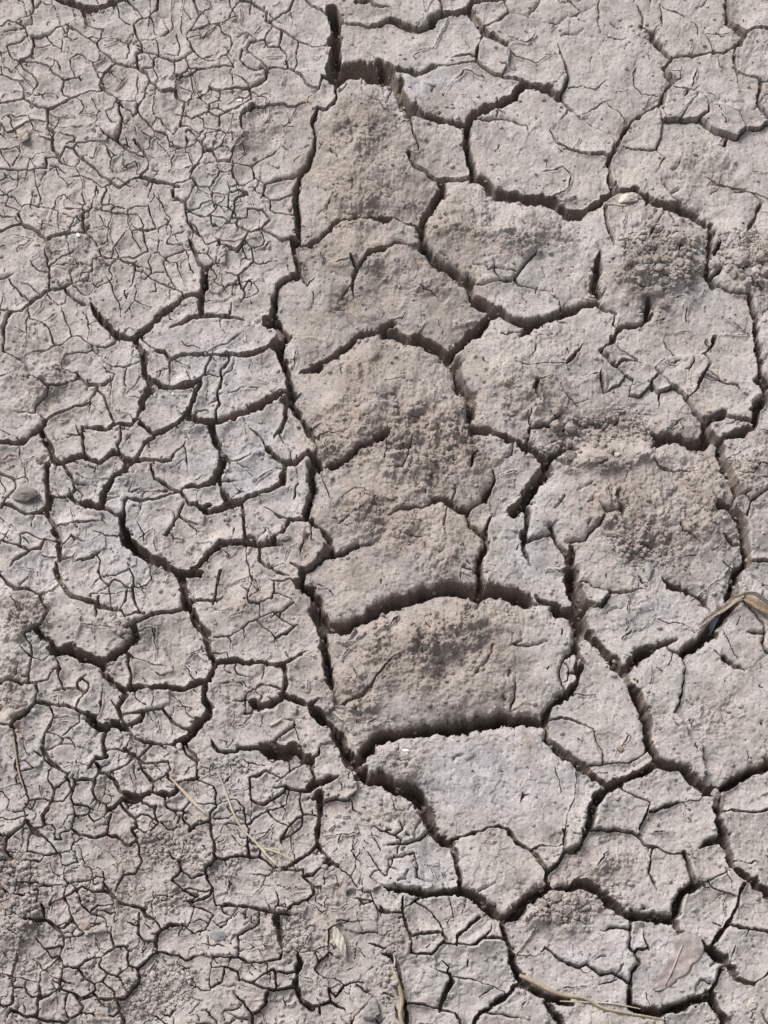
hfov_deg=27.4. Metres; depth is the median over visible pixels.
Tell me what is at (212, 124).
mud flake
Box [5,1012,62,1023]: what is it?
mud plate
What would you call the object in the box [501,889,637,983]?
mud plate
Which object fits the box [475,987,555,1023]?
mud plate
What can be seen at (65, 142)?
mud flake
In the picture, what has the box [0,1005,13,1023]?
mud flake
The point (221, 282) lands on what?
mud flake
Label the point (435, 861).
mud plate
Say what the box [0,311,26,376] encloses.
mud plate
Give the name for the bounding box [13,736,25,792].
dry grass
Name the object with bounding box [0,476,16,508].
mud flake
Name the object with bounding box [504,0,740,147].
mud plate
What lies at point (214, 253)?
mud flake
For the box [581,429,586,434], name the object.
clod
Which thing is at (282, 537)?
clod
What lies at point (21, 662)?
mud plate
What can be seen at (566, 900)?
clod
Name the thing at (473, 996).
mud plate
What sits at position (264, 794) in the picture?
mud flake
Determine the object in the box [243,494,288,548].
mud flake
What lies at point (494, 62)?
mud flake
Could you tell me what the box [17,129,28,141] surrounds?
clod
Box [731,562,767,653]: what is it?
mud plate
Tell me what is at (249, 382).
mud plate
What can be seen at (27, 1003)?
mud flake
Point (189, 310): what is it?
mud flake
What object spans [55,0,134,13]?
mud plate
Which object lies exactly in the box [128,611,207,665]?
mud plate
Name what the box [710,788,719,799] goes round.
clod
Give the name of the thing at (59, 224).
mud plate
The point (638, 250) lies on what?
clod
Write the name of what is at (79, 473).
mud flake
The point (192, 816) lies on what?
mud flake
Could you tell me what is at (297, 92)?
mud plate
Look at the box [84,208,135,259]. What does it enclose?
mud plate
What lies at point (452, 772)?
mud plate
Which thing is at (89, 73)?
mud plate
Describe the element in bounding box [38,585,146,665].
mud plate
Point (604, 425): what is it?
clod
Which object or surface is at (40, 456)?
clod
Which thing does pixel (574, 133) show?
mud plate
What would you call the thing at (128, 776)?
mud flake
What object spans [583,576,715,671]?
mud plate
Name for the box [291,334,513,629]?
mud plate
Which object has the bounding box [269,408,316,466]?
mud plate
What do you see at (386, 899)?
mud flake
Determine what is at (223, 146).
mud flake
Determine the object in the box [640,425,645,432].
clod
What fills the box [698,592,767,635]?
dry leaf
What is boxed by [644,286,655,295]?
clod
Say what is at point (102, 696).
mud plate
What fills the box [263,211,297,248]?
mud flake
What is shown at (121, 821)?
mud flake
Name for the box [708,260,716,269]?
clod
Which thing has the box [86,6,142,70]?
mud plate
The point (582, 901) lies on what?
clod
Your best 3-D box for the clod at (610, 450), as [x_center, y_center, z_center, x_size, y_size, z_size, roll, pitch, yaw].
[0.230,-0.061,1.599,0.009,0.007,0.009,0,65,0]
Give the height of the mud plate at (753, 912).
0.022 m
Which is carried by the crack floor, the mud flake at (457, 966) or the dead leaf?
the mud flake at (457, 966)
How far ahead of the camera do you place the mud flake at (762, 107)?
1.79 m
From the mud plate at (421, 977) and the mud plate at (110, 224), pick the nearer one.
the mud plate at (421, 977)
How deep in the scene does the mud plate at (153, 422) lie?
1.62 m
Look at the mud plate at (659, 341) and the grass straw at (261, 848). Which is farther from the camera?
the mud plate at (659, 341)
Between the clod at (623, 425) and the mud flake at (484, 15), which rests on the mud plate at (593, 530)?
the clod at (623, 425)
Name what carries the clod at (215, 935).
on the mud plate at (234, 924)
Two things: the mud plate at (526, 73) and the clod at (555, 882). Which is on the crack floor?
the mud plate at (526, 73)
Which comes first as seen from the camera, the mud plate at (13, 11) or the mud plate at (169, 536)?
the mud plate at (169, 536)
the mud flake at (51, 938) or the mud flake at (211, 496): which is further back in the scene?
the mud flake at (211, 496)
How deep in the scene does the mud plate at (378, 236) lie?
1.70 m
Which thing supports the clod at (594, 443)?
on the mud plate at (593, 530)
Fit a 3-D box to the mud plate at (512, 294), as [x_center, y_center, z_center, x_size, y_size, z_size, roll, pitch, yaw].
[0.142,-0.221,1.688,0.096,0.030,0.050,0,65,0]
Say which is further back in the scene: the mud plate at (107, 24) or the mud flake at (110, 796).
the mud plate at (107, 24)
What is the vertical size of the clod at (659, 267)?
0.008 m
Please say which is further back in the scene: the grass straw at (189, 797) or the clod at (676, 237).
the clod at (676, 237)
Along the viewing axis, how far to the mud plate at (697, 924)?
1.41 m
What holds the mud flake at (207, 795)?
on the mud plate at (237, 785)
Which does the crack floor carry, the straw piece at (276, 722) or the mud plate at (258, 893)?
the mud plate at (258, 893)
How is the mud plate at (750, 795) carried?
on the crack floor
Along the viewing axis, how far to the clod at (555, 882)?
1.42 m
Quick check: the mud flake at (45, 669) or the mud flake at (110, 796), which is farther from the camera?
the mud flake at (45, 669)
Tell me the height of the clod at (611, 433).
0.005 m
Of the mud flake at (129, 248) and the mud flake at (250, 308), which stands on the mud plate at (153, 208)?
the mud flake at (129, 248)
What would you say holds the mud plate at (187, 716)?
on the crack floor
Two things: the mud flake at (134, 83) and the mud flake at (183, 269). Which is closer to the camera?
the mud flake at (183, 269)
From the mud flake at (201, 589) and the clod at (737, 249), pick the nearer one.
the mud flake at (201, 589)
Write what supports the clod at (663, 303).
on the mud plate at (659, 341)
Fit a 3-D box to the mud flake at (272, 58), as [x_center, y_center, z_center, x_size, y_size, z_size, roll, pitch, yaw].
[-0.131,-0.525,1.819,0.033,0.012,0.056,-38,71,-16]
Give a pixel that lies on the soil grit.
(334, 575)
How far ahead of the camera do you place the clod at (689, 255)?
1.69 m
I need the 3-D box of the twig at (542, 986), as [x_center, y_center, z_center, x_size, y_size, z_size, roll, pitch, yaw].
[0.180,0.427,1.377,0.130,0.008,0.009,16,66,7]
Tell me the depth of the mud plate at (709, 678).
1.49 m
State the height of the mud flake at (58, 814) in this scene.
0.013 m
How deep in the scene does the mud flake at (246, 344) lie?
1.66 m
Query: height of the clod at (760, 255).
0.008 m
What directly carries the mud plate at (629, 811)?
on the crack floor
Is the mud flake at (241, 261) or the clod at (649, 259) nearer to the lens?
the clod at (649, 259)
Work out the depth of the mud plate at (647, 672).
1.49 m
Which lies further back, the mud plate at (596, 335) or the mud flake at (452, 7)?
the mud flake at (452, 7)
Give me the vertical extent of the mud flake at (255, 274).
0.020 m
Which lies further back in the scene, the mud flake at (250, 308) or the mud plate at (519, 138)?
the mud plate at (519, 138)
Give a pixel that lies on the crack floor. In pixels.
(317, 614)
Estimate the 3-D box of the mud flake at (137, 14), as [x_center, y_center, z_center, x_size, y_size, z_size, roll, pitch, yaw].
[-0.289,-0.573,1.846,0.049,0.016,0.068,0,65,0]
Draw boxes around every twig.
[519,974,664,1019]
[560,1001,639,1008]
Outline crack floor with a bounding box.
[23,0,767,1023]
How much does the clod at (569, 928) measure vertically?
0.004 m
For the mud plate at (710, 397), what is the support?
on the crack floor
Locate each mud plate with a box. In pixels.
[0,0,34,26]
[0,21,27,69]
[0,121,58,171]
[0,226,50,304]
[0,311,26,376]
[0,368,48,445]
[0,434,53,482]
[0,577,48,685]
[0,681,38,728]
[0,725,18,792]
[0,836,58,982]
[3,540,62,595]
[4,308,54,362]
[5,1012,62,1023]
[14,704,54,768]
[17,0,85,43]
[19,205,85,242]
[35,148,110,210]
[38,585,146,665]
[49,91,122,143]
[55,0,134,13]
[57,26,114,99]
[57,556,109,608]
[61,296,116,348]
[61,932,114,970]
[64,836,124,897]
[66,268,122,340]
[68,1013,125,1023]
[75,138,148,189]
[77,665,128,731]
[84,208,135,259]
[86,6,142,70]
[91,902,157,969]
[97,362,149,427]
[98,536,136,580]
[102,179,193,289]
[105,461,171,521]
[114,816,215,931]
[118,272,183,344]
[118,953,253,1023]
[119,101,175,162]
[125,492,203,577]
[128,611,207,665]
[133,565,184,618]
[137,384,199,438]
[138,84,184,139]
[142,0,199,65]
[142,141,204,188]
[142,318,249,362]
[157,905,259,961]
[164,685,207,735]
[173,152,229,217]
[175,27,267,105]
[184,423,221,488]
[184,728,270,805]
[190,507,249,560]
[192,546,260,640]
[195,0,241,25]
[203,664,298,755]
[207,857,287,916]
[210,621,275,666]
[215,416,265,461]
[217,348,288,424]
[221,445,284,507]
[231,102,316,187]
[239,911,281,963]
[242,0,294,24]
[247,813,320,869]
[249,69,316,110]
[253,924,406,1023]
[260,456,312,524]
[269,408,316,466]
[272,0,332,47]
[274,244,487,382]
[274,594,322,668]
[277,864,379,953]
[284,647,330,704]
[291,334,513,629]
[296,218,420,286]
[298,78,440,248]
[306,0,390,29]
[316,800,432,897]
[325,596,573,762]
[339,15,481,82]
[351,781,427,844]
[361,725,576,852]
[366,909,449,1009]
[369,0,442,33]
[393,62,520,135]
[405,1004,459,1023]
[408,834,458,894]
[409,116,469,187]
[416,895,484,944]
[423,180,614,318]
[440,977,504,1023]
[453,307,616,451]
[453,828,545,920]
[467,89,610,220]
[467,939,516,995]
[471,281,560,328]
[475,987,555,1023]
[480,512,571,616]
[483,13,560,63]
[487,442,540,517]
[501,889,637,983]
[503,52,567,101]
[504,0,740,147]
[514,950,664,1023]
[523,372,741,614]
[545,719,603,771]
[545,831,692,921]
[546,636,645,764]
[548,111,615,163]
[563,771,600,853]
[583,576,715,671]
[588,788,650,836]
[593,210,752,368]
[604,192,662,242]
[609,147,676,210]
[620,769,702,813]
[626,647,706,787]
[628,922,723,1011]
[637,796,717,860]
[656,123,767,389]
[663,1002,719,1023]
[666,49,767,131]
[672,881,737,950]
[675,601,767,792]
[685,375,752,427]
[705,334,762,409]
[708,968,767,1023]
[709,926,767,984]
[717,771,767,815]
[717,811,767,894]
[719,389,767,503]
[726,0,767,41]
[726,882,767,933]
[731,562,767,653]
[733,29,767,86]
[742,491,767,564]
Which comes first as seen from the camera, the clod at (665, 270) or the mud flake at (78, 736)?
the mud flake at (78, 736)
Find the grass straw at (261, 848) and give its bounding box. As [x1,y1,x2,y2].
[217,771,293,868]
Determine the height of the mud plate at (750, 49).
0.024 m
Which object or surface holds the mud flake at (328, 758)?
on the crack floor
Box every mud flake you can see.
[0,76,24,103]
[0,100,49,133]
[0,170,18,197]
[0,278,30,313]
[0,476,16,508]
[0,506,17,543]
[0,541,28,579]
[0,792,28,838]
[0,974,15,1007]
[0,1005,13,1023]
[5,464,49,515]
[7,171,40,214]
[7,823,43,862]
[10,987,40,1018]
[12,512,59,543]
[17,854,68,887]
[19,759,55,803]
[21,60,68,112]
[25,346,78,389]
[26,37,61,76]
[28,290,71,346]
[30,654,60,685]
[32,921,64,950]
[36,379,96,423]
[36,689,83,711]
[39,990,69,1023]
[40,957,64,998]
[44,408,80,444]
[45,234,78,267]
[45,744,77,775]
[45,793,75,840]
[47,706,79,739]
[48,123,108,159]
[49,255,73,292]
[49,461,75,500]
[49,498,102,529]
[50,434,86,468]
[57,655,92,689]
[61,346,113,390]
[61,968,96,1000]
[62,714,106,760]
[64,178,106,213]
[65,456,126,491]
[69,234,101,283]
[70,907,108,936]
[73,812,112,838]
[74,392,114,432]
[81,425,121,464]
[86,510,123,538]
[93,257,136,304]
[94,774,129,811]
[95,750,133,779]
[97,340,143,368]
[100,947,129,976]
[101,65,150,104]
[106,652,132,691]
[108,805,137,846]
[111,758,154,803]
[112,215,148,260]
[117,0,158,47]
[119,421,154,466]
[121,688,169,717]
[128,709,190,746]
[129,657,160,690]
[138,53,176,93]
[139,339,170,390]
[139,417,193,463]
[151,447,190,496]
[160,649,214,691]
[162,296,201,328]
[163,745,198,784]
[165,251,204,301]
[169,356,211,390]
[179,781,216,805]
[181,803,216,829]
[181,842,215,878]
[182,113,220,155]
[182,483,225,514]
[186,24,231,61]
[186,573,219,609]
[187,213,247,245]
[188,229,226,272]
[190,375,221,425]
[204,285,244,319]
[204,324,278,358]
[208,264,241,294]
[210,89,251,120]
[211,811,249,860]
[213,101,251,162]
[220,242,253,279]
[229,2,272,41]
[231,291,274,325]
[233,179,265,222]
[235,981,268,1014]
[236,664,286,693]
[238,261,292,303]
[243,394,288,451]
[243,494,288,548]
[246,230,297,280]
[248,41,288,73]
[250,771,285,806]
[259,546,301,587]
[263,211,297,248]
[269,791,303,828]
[270,868,313,909]
[274,522,311,570]
[281,765,315,793]
[287,849,327,879]
[294,43,332,90]
[295,705,333,761]
[297,951,330,1007]
[308,79,336,115]
[312,742,349,786]
[313,770,356,805]
[371,886,403,913]
[403,903,442,937]
[411,934,446,955]
[435,941,468,979]
[441,0,501,18]
[457,913,493,945]
[470,1,507,35]
[476,36,509,78]
[529,374,568,429]
[587,763,631,788]
[618,360,658,398]
[619,107,662,151]
[659,85,698,125]
[668,354,709,401]
[685,845,730,886]
[699,103,745,142]
[706,418,752,444]
[708,869,745,896]
[757,82,767,118]
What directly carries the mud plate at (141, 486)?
on the crack floor
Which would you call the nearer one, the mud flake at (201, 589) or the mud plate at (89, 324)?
the mud flake at (201, 589)
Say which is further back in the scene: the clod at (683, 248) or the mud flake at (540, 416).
the clod at (683, 248)
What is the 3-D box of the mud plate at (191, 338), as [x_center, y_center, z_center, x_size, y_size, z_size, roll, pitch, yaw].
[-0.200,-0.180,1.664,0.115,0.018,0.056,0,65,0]
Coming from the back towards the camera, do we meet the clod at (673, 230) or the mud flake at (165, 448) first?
the clod at (673, 230)
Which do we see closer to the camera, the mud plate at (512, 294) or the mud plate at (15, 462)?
the mud plate at (15, 462)
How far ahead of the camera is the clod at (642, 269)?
1.67 m
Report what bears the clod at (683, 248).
on the mud plate at (659, 341)
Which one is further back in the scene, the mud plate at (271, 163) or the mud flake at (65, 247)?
the mud plate at (271, 163)
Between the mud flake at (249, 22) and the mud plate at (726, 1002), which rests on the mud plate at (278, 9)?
the mud flake at (249, 22)
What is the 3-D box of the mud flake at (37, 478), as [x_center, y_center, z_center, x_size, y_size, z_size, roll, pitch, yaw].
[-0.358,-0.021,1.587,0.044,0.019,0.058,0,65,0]
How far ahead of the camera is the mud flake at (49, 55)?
1.82 m
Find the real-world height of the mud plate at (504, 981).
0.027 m
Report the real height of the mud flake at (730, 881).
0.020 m
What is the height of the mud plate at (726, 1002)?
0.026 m
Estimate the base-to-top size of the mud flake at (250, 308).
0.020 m
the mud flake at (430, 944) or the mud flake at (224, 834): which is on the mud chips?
the mud flake at (224, 834)
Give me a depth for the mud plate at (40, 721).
1.48 m
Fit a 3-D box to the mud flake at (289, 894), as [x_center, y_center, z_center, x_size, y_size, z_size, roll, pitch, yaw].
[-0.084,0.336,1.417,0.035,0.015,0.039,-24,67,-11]
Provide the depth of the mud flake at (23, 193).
1.74 m
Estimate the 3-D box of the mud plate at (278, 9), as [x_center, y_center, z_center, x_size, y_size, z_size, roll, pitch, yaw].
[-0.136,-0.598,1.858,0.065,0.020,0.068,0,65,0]
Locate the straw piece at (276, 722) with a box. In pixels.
[270,718,281,725]
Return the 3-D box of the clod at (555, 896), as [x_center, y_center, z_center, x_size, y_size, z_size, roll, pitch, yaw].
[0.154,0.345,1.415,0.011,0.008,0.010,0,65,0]
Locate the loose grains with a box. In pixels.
[0,1,767,1022]
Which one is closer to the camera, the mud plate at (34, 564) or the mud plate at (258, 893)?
the mud plate at (258, 893)
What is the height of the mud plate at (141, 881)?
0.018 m
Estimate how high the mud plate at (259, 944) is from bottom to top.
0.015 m
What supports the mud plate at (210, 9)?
on the ground plain
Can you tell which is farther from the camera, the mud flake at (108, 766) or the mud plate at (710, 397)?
the mud plate at (710, 397)
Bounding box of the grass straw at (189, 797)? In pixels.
[169,776,205,813]
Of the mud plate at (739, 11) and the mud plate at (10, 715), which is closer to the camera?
the mud plate at (10, 715)
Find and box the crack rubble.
[19,9,767,1023]
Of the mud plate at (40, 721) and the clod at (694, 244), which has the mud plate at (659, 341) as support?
the clod at (694, 244)
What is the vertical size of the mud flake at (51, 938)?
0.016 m
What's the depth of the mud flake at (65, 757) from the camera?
1.47 m
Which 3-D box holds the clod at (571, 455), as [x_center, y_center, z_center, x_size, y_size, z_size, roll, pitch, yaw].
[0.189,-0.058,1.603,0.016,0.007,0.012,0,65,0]
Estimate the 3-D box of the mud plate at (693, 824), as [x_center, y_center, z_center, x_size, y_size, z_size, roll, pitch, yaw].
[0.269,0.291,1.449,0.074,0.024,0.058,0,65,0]
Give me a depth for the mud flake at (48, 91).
1.80 m
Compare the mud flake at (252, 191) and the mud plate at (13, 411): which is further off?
the mud flake at (252, 191)
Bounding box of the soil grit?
[0,1,767,1023]
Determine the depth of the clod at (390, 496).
1.57 m
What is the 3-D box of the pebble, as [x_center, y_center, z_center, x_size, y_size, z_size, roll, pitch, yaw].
[-0.360,-0.018,1.578,0.026,0.012,0.018,-28,68,-12]
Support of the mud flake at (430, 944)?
on the mud plate at (421, 977)
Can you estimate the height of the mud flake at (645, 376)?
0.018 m
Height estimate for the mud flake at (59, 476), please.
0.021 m
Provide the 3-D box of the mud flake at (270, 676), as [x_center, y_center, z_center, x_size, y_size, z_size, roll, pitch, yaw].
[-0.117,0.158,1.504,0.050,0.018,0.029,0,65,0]
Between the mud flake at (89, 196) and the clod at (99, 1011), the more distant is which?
the mud flake at (89, 196)
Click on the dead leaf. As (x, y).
(682, 958)
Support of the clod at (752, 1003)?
on the mud plate at (726, 1002)
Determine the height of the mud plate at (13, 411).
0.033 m
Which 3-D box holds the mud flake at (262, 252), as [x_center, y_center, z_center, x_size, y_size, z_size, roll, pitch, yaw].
[-0.120,-0.279,1.713,0.069,0.024,0.044,17,66,8]
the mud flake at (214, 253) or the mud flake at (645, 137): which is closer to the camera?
the mud flake at (214, 253)
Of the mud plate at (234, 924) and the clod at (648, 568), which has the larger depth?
the clod at (648, 568)
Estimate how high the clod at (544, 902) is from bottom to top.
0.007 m
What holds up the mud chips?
on the ground
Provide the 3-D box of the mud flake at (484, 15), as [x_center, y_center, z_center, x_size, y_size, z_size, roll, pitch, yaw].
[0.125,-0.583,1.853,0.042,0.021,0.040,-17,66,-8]
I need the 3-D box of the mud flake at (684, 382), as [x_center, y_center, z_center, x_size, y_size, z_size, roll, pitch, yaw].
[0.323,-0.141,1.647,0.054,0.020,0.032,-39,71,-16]
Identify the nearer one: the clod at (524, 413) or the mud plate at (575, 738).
the mud plate at (575, 738)
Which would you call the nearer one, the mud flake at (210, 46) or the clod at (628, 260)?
the clod at (628, 260)
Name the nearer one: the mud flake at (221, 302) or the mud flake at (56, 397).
the mud flake at (56, 397)
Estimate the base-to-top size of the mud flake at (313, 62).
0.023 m
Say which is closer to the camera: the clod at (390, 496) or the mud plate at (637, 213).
the clod at (390, 496)
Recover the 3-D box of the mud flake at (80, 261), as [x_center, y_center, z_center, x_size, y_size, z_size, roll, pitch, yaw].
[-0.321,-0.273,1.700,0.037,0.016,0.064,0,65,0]
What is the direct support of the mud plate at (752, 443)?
on the crack floor
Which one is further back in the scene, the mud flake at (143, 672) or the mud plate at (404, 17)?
the mud plate at (404, 17)
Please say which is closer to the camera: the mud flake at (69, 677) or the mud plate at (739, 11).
the mud flake at (69, 677)
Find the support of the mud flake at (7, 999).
on the ground
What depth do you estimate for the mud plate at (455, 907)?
1.41 m
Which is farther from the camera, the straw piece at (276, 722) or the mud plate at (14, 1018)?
the straw piece at (276, 722)
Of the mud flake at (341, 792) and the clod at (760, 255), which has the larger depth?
the clod at (760, 255)
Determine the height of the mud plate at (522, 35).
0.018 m
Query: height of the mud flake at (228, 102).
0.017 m
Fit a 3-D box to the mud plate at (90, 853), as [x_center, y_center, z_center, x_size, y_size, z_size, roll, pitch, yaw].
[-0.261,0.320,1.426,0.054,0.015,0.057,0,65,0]
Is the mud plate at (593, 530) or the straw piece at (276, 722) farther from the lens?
the mud plate at (593, 530)
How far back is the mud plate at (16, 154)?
1.76 m
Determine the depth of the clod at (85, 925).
1.40 m
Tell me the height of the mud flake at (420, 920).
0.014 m
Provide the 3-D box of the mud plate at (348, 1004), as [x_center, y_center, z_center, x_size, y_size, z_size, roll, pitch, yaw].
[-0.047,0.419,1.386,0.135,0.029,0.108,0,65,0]
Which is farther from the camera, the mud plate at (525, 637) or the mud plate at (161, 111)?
the mud plate at (161, 111)
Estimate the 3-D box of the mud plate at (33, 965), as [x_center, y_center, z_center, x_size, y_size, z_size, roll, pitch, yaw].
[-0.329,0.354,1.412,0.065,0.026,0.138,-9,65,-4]
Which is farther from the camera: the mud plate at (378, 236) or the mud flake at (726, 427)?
the mud plate at (378, 236)
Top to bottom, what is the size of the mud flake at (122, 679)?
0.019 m
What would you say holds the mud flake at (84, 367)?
on the crack floor
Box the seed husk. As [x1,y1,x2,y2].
[332,926,346,958]
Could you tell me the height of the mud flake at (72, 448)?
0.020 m
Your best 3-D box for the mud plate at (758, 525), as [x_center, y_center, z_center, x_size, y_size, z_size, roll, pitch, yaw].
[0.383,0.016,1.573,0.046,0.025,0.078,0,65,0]
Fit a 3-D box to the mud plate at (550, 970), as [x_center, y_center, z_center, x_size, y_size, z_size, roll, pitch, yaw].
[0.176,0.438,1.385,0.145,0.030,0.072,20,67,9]
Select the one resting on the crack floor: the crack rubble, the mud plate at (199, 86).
the crack rubble
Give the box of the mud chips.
[0,0,764,1019]
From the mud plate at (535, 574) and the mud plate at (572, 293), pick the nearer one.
the mud plate at (535, 574)
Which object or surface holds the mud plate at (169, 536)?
on the crack floor
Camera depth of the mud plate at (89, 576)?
1.54 m
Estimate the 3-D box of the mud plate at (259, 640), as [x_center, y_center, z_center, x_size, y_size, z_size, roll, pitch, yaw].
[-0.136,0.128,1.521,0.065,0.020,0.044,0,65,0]
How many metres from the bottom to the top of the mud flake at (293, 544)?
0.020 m
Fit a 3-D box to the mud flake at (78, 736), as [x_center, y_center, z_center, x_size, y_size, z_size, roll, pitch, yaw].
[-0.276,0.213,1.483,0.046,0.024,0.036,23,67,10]
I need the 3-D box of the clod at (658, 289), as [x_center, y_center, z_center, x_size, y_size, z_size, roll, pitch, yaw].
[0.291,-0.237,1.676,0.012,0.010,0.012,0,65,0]
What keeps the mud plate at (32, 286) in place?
on the ground plain
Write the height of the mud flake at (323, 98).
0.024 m
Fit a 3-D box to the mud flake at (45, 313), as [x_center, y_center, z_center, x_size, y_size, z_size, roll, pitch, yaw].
[-0.355,-0.203,1.672,0.046,0.012,0.073,-7,65,-3]
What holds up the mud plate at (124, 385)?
on the crack floor
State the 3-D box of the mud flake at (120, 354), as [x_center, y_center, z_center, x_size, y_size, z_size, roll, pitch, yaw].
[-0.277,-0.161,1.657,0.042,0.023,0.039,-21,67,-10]
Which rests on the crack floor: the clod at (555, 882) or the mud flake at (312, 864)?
the mud flake at (312, 864)
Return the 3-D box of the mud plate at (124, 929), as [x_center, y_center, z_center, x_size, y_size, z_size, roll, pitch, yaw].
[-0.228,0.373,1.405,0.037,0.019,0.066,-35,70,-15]
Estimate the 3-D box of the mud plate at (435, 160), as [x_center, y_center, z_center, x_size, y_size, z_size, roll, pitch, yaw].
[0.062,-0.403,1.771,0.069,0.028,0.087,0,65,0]
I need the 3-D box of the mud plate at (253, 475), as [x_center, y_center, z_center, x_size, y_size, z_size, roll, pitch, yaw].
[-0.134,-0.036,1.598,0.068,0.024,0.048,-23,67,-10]
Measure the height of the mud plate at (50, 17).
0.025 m
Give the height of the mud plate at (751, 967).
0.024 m
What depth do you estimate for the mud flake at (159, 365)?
1.64 m
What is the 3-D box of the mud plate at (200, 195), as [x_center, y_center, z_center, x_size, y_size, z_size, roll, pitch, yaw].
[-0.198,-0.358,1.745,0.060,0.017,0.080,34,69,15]
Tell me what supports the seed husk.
on the mud plate at (348, 1004)
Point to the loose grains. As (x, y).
(408, 543)
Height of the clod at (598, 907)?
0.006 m
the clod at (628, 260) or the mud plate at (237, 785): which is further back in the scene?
the clod at (628, 260)
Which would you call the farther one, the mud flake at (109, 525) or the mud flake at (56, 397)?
the mud flake at (56, 397)
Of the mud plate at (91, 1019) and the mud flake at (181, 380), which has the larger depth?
the mud flake at (181, 380)
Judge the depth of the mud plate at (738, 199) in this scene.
1.74 m
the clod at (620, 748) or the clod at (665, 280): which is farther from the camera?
the clod at (665, 280)
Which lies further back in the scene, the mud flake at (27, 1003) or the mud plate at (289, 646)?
the mud plate at (289, 646)
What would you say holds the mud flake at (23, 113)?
on the ground
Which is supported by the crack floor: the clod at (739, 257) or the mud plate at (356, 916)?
the mud plate at (356, 916)
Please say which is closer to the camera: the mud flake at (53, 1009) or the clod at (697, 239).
the mud flake at (53, 1009)
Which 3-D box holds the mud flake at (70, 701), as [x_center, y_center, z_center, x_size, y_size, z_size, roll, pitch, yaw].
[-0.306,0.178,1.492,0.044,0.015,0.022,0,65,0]
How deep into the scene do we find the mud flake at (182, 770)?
1.46 m
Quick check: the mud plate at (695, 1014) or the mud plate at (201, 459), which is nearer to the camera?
the mud plate at (695, 1014)
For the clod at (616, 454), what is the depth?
1.60 m
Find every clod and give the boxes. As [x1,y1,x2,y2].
[7,514,24,524]
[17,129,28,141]
[33,451,49,462]
[80,921,90,929]
[94,1005,108,1016]
[209,930,225,940]
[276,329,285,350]
[276,534,289,540]
[299,528,306,536]
[362,997,379,1020]
[386,493,394,499]
[520,409,527,417]
[522,431,528,437]
[539,898,547,905]
[546,429,552,435]
[549,420,560,431]
[549,891,561,900]
[550,877,563,888]
[552,915,559,924]
[562,905,571,913]
[563,897,569,903]
[564,450,576,460]
[565,422,575,432]
[565,438,572,447]
[566,925,572,931]
[571,895,578,903]
[577,897,586,905]
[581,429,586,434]
[585,453,607,463]
[590,440,597,447]
[595,903,601,911]
[598,440,607,449]
[601,422,607,427]
[606,415,613,420]
[606,447,614,454]
[607,431,615,436]
[614,452,621,457]
[616,745,623,751]
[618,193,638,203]
[619,422,628,429]
[625,256,632,264]
[635,247,641,253]
[635,265,646,273]
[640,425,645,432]
[643,255,652,263]
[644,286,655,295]
[644,561,653,580]
[646,220,655,227]
[653,255,660,263]
[653,284,662,294]
[656,263,663,271]
[659,299,667,307]
[662,267,669,274]
[663,277,668,283]
[671,227,676,233]
[671,232,681,243]
[675,258,684,265]
[680,246,686,251]
[686,252,693,258]
[691,234,700,243]
[691,240,697,248]
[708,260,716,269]
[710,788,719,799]
[730,270,736,277]
[732,247,742,254]
[732,251,747,264]
[739,273,745,279]
[743,279,749,286]
[746,997,757,1009]
[751,267,759,274]
[755,240,763,246]
[756,250,764,260]
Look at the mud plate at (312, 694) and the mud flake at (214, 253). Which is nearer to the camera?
the mud plate at (312, 694)
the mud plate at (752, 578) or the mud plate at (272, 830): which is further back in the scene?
the mud plate at (752, 578)
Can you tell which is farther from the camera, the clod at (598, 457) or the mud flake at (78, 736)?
the clod at (598, 457)
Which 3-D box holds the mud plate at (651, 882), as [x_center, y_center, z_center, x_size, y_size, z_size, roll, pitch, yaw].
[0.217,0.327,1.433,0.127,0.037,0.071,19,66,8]
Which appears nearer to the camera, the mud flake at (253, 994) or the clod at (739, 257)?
the mud flake at (253, 994)
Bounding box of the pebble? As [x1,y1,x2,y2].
[12,487,39,502]
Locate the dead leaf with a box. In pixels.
[653,931,703,990]
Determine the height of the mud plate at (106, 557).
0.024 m
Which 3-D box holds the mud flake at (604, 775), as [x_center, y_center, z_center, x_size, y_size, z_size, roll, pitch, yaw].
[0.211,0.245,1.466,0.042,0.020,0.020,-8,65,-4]
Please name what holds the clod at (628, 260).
on the mud plate at (659, 341)
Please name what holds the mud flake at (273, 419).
on the crack floor
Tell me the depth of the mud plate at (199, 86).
1.81 m
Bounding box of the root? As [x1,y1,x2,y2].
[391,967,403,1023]
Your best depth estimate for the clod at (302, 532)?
1.56 m
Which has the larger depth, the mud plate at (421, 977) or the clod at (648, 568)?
the clod at (648, 568)
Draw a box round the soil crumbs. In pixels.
[0,0,767,1022]
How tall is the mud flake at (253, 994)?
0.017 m
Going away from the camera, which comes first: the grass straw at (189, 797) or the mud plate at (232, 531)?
the grass straw at (189, 797)
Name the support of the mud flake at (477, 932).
on the crack floor
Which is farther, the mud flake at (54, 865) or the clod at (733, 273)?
the clod at (733, 273)

